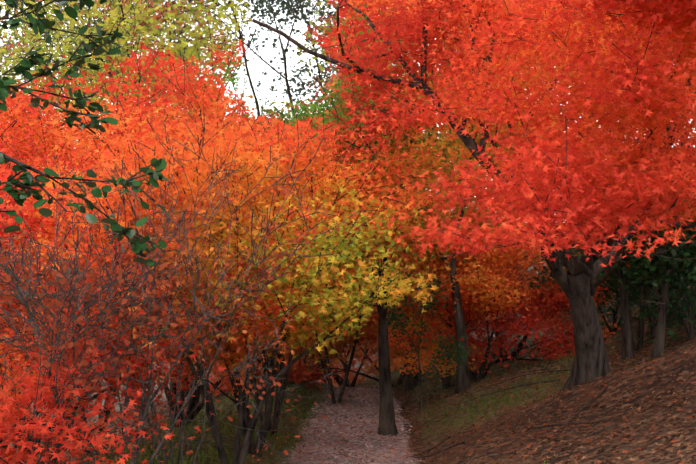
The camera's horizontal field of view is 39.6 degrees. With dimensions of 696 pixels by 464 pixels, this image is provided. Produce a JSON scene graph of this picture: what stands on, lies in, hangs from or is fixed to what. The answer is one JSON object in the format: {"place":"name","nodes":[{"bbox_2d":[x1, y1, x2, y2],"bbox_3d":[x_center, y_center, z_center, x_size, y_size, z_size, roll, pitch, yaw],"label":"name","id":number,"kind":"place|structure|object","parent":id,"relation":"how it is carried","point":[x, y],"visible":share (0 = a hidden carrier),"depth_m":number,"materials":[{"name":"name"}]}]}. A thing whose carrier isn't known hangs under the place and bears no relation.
{"place":"outdoors","nodes":[
{"label":"outdoors","id":0,"kind":"place"},
{"bbox_2d":[0,0,168,265],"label":"branch","id":1,"kind":"object","parent":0,"point":[23,68],"depth_m":4.52,"materials":[{"name":"green plant"}]},
{"bbox_2d":[0,0,271,432],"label":"tree","id":2,"kind":"object","parent":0,"point":[136,23],"depth_m":18.76,"materials":[{"name":"plant"}]},
{"bbox_2d":[164,317,307,395],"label":"maple","id":3,"kind":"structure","parent":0,"point":[229,386],"depth_m":19.83,"materials":[{"name":"red plant"}]},
{"bbox_2d":[0,0,474,405],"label":"tree","id":4,"kind":"object","parent":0,"point":[114,13],"depth_m":15.21,"materials":[{"name":"yellow plant"}]},
{"bbox_2d":[1,0,598,387],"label":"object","id":5,"kind":"object","parent":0,"point":[260,4],"depth_m":26.98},
{"bbox_2d":[195,284,429,386],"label":"maple","id":6,"kind":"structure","parent":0,"point":[351,342],"depth_m":22.53,"materials":[{"name":"plant"}]},
{"bbox_2d":[205,316,431,386],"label":"maple","id":7,"kind":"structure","parent":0,"point":[359,354],"depth_m":28.01,"materials":[{"name":"plant"}]},
{"bbox_2d":[0,246,695,463],"bbox_3d":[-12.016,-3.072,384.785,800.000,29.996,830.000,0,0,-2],"label":"terrain","id":8,"kind":"structure","parent":0,"point":[574,394],"depth_m":11.01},
{"bbox_2d":[1,113,80,456],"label":"red maple","id":9,"kind":"object","parent":8,"relation":"on","point":[15,446],"depth_m":14.86,"materials":[{"name":"red plant"}]},
{"bbox_2d":[8,163,113,420],"bbox_3d":[-4.455,1.145,18.930,7.226,5.649,5.916,0,0,-2],"label":"tree","id":10,"kind":"object","parent":8,"relation":"on","point":[101,410],"depth_m":18.80,"materials":[{"name":"red plant"}]},
{"bbox_2d":[0,78,155,349],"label":"red maple","id":11,"kind":"object","parent":8,"relation":"on","point":[52,164],"depth_m":10.51,"materials":[{"name":"plant"}]},
{"bbox_2d":[0,225,191,463],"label":"twiggy shrub","id":12,"kind":"object","parent":8,"relation":"on","point":[87,306],"depth_m":5.89,"materials":[{"name":"brown plant"}]},
{"bbox_2d":[0,154,215,463],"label":"twiggy shrub","id":13,"kind":"object","parent":8,"relation":"on","point":[58,321],"depth_m":6.06,"materials":[{"name":"red plant"}]},
{"bbox_2d":[0,185,226,463],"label":"red maple","id":14,"kind":"object","parent":8,"relation":"on","point":[165,344],"depth_m":7.08,"materials":[{"name":"red plant"}]},
{"bbox_2d":[0,161,253,463],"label":"red maple","id":15,"kind":"object","parent":8,"relation":"on","point":[9,411],"depth_m":6.12,"materials":[{"name":"red plant"}]},
{"bbox_2d":[0,140,346,463],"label":"red maple","id":16,"kind":"object","parent":8,"relation":"on","point":[275,312],"depth_m":8.74,"materials":[{"name":"plant"}]},
{"bbox_2d":[0,157,348,463],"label":"twiggy shrub","id":17,"kind":"object","parent":8,"relation":"on","point":[182,423],"depth_m":7.13,"materials":[{"name":"red plant"}]},
{"bbox_2d":[0,123,377,463],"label":"twiggy shrub","id":18,"kind":"object","parent":8,"relation":"on","point":[135,452],"depth_m":6.43,"materials":[{"name":"plant"}]},
{"bbox_2d":[0,35,396,452],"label":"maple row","id":19,"kind":"object","parent":8,"relation":"on","point":[72,151],"depth_m":10.91,"materials":[{"name":"plant"}]},
{"bbox_2d":[0,32,461,426],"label":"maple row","id":20,"kind":"object","parent":8,"relation":"on","point":[222,104],"depth_m":11.81,"materials":[{"name":"orange plant"}]},
{"bbox_2d":[1,94,461,463],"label":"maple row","id":21,"kind":"object","parent":8,"relation":"on","point":[319,240],"depth_m":8.31,"materials":[{"name":"orange plant"}]},
{"bbox_2d":[21,93,457,456],"bbox_3d":[-1.362,0.670,10.195,4.757,3.996,4.921,0,0,-2],"label":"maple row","id":22,"kind":"object","parent":8,"relation":"on","point":[287,145],"depth_m":9.58,"materials":[{"name":"orange plant"}]},
{"bbox_2d":[2,11,491,405],"bbox_3d":[-3.516,-1.124,28.009,15.549,12.466,23.064,0,0,-2],"label":"tree","id":23,"kind":"object","parent":8,"relation":"on","point":[144,80],"depth_m":21.58,"materials":[{"name":"plant"}]},
{"bbox_2d":[113,68,473,437],"bbox_3d":[-1.053,0.405,11.903,5.440,4.936,5.114,0,0,-2],"label":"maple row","id":24,"kind":"object","parent":8,"relation":"on","point":[404,169],"depth_m":11.72,"materials":[{"name":"orange plant"}]},
{"bbox_2d":[0,0,631,340],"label":"tree","id":25,"kind":"object","parent":8,"relation":"on","point":[155,18],"depth_m":25.43,"materials":[{"name":"plant"}]},
{"bbox_2d":[202,255,444,386],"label":"maple","id":26,"kind":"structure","parent":8,"relation":"on","point":[342,380],"depth_m":26.95,"materials":[{"name":"red plant"}]},
{"bbox_2d":[246,129,433,395],"bbox_3d":[-1.330,0.593,16.861,6.223,5.123,6.000,0,0,-2],"label":"green maple","id":27,"kind":"object","parent":8,"relation":"on","point":[403,303],"depth_m":16.45,"materials":[{"name":"plant"}]},
{"bbox_2d":[182,2,513,435],"bbox_3d":[-0.561,0.165,12.728,3.934,5.827,5.157,0,0,-42],"label":"maple","id":28,"kind":"object","parent":8,"relation":"on","point":[316,105],"depth_m":12.15,"materials":[{"name":"red plant"}]},
{"bbox_2d":[14,285,695,463],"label":"fallen leaves","id":29,"kind":"object","parent":8,"relation":"on","point":[118,431],"visible":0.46,"depth_m":11.30,"materials":[{"name":"brown plant"}]},
{"bbox_2d":[243,277,490,390],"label":"maple","id":30,"kind":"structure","parent":8,"relation":"on","point":[298,377],"depth_m":21.42,"materials":[{"name":"plant"}]},
{"bbox_2d":[281,141,453,403],"bbox_3d":[-0.164,0.847,18.025,5.594,5.356,6.327,0,0,-2],"label":"green maple","id":31,"kind":"object","parent":8,"relation":"on","point":[333,399],"depth_m":18.45,"materials":[{"name":"plant"}]},
{"bbox_2d":[82,303,695,463],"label":"grass tufts","id":32,"kind":"object","parent":8,"relation":"on","point":[509,402],"visible":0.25,"depth_m":13.23,"materials":[{"name":"green plant"}]},
{"bbox_2d":[358,264,496,412],"bbox_3d":[1.055,1.792,14.987,1.522,2.580,2.335,0,0,40],"label":"tree","id":33,"kind":"object","parent":8,"relation":"on","point":[393,316],"depth_m":15.19,"materials":[{"name":"plant"}]},
{"bbox_2d":[264,0,622,394],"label":"maple","id":34,"kind":"object","parent":8,"relation":"on","point":[458,141],"depth_m":16.46,"materials":[{"name":"red plant"}]},
{"bbox_2d":[327,199,612,382],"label":"maple","id":35,"kind":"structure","parent":8,"relation":"on","point":[496,293],"depth_m":16.25,"materials":[{"name":"orange plant"}]},
{"bbox_2d":[252,0,695,392],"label":"tree","id":36,"kind":"object","parent":8,"relation":"on","point":[624,189],"depth_m":8.09,"materials":[{"name":"red plant"}]},
{"bbox_2d":[318,0,633,392],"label":"maple","id":37,"kind":"object","parent":8,"relation":"on","point":[454,157],"depth_m":16.31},
{"bbox_2d":[353,234,635,388],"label":"maple","id":38,"kind":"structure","parent":8,"relation":"on","point":[552,300],"depth_m":16.57,"materials":[{"name":"red plant"}]},
{"bbox_2d":[334,317,695,463],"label":"fallen sticks","id":39,"kind":"object","parent":8,"relation":"on","point":[569,423],"visible":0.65,"depth_m":10.23,"materials":[{"name":"brown wood"}]},
{"bbox_2d":[429,177,615,362],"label":"maple","id":40,"kind":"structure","parent":8,"relation":"on","point":[480,224],"depth_m":17.93,"materials":[{"name":"plant"}]},
{"bbox_2d":[523,241,633,320],"bbox_3d":[4.926,0.933,19.907,3.941,2.575,3.510,0,0,-2],"label":"tree","id":41,"kind":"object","parent":8,"relation":"on","point":[605,308],"depth_m":19.76,"materials":[{"name":"red plant"}]},
{"bbox_2d":[514,231,659,333],"bbox_3d":[4.602,0.688,17.481,3.690,2.698,3.182,0,0,-2],"label":"tree","id":42,"kind":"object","parent":8,"relation":"on","point":[606,295],"depth_m":17.04,"materials":[{"name":"red plant"}]},
{"bbox_2d":[492,9,695,329],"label":"maple","id":43,"kind":"object","parent":8,"relation":"on","point":[521,134],"depth_m":17.43,"materials":[{"name":"red plant"}]},
{"bbox_2d":[597,312,610,374],"bbox_3d":[3.373,1.591,12.670,0.372,1.085,0.258,0,0,-24],"label":"trunk","id":44,"kind":"object","parent":8,"relation":"on","point":[608,367],"visible":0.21,"depth_m":12.64,"materials":[{"name":"plant"}]},
{"bbox_2d":[609,131,634,360],"bbox_3d":[3.870,0.305,13.598,0.408,3.461,0.206,0,0,-2],"label":"bare trunk","id":45,"kind":"object","parent":8,"relation":"on","point":[627,343],"visible":0.38,"depth_m":13.55,"materials":[{"name":"brown plant"}]},
{"bbox_2d":[560,184,695,345],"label":"tree","id":46,"kind":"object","parent":8,"relation":"on","point":[659,265],"depth_m":12.90,"materials":[{"name":"green plant"}]},
{"bbox_2d":[563,164,695,350],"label":"young maple","id":47,"kind":"object","parent":8,"relation":"on","point":[640,333],"depth_m":13.92,"materials":[{"name":"red plant"}]},
{"bbox_2d":[582,231,695,335],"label":"evergreen","id":48,"kind":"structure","parent":8,"relation":"on","point":[632,288],"depth_m":15.28,"materials":[{"name":"green plant"}]},
{"bbox_2d":[651,168,677,357],"bbox_3d":[4.235,0.490,12.915,0.450,2.865,0.193,0,0,-2],"label":"bare trunk","id":49,"kind":"object","parent":8,"relation":"on","point":[658,345],"visible":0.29,"depth_m":12.87,"materials":[{"name":"brown plant"}]},
{"bbox_2d":[0,0,695,222],"label":"sky","id":50,"kind":"structure","parent":0,"point":[255,68],"materials":[{"name":"white"}]},
{"bbox_2d":[173,3,695,196],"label":"tree","id":51,"kind":"object","parent":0,"point":[332,76],"depth_m":25.34,"materials":[{"name":"plant"}]}
]}

